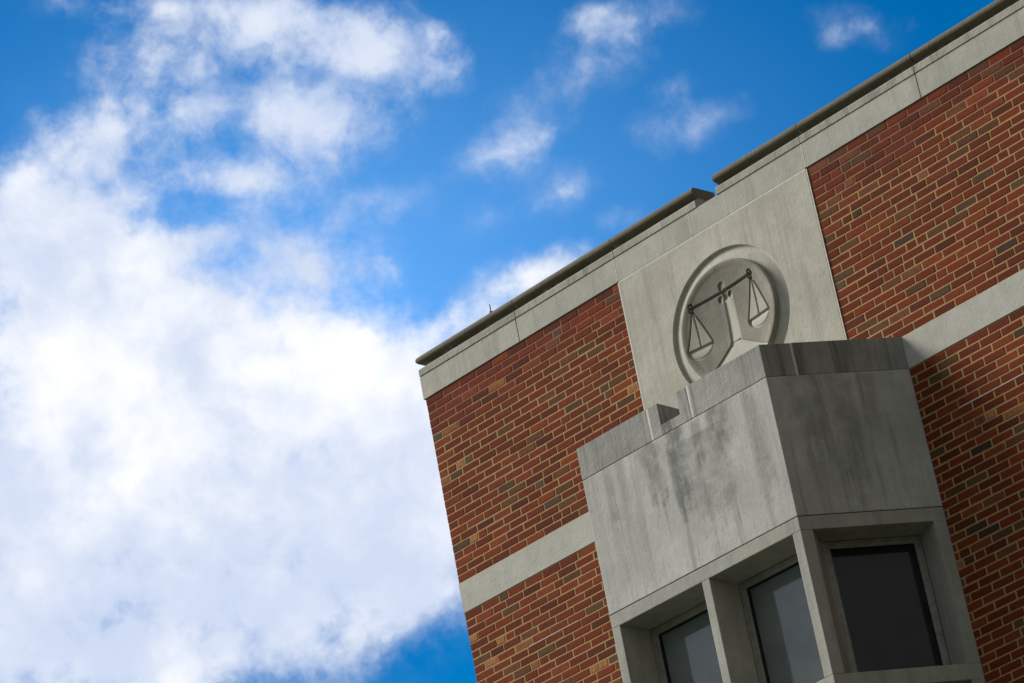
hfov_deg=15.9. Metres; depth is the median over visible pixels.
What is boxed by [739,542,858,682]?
window
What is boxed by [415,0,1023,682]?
brick building
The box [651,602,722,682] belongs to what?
window
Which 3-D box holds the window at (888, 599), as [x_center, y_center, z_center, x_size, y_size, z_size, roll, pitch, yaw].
[2.593,1.876,25.515,0.741,1.070,0.102,-3,-26,-17]
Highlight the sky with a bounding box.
[0,0,994,682]
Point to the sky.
(234, 234)
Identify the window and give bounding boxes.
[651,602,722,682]
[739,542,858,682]
[823,536,949,672]

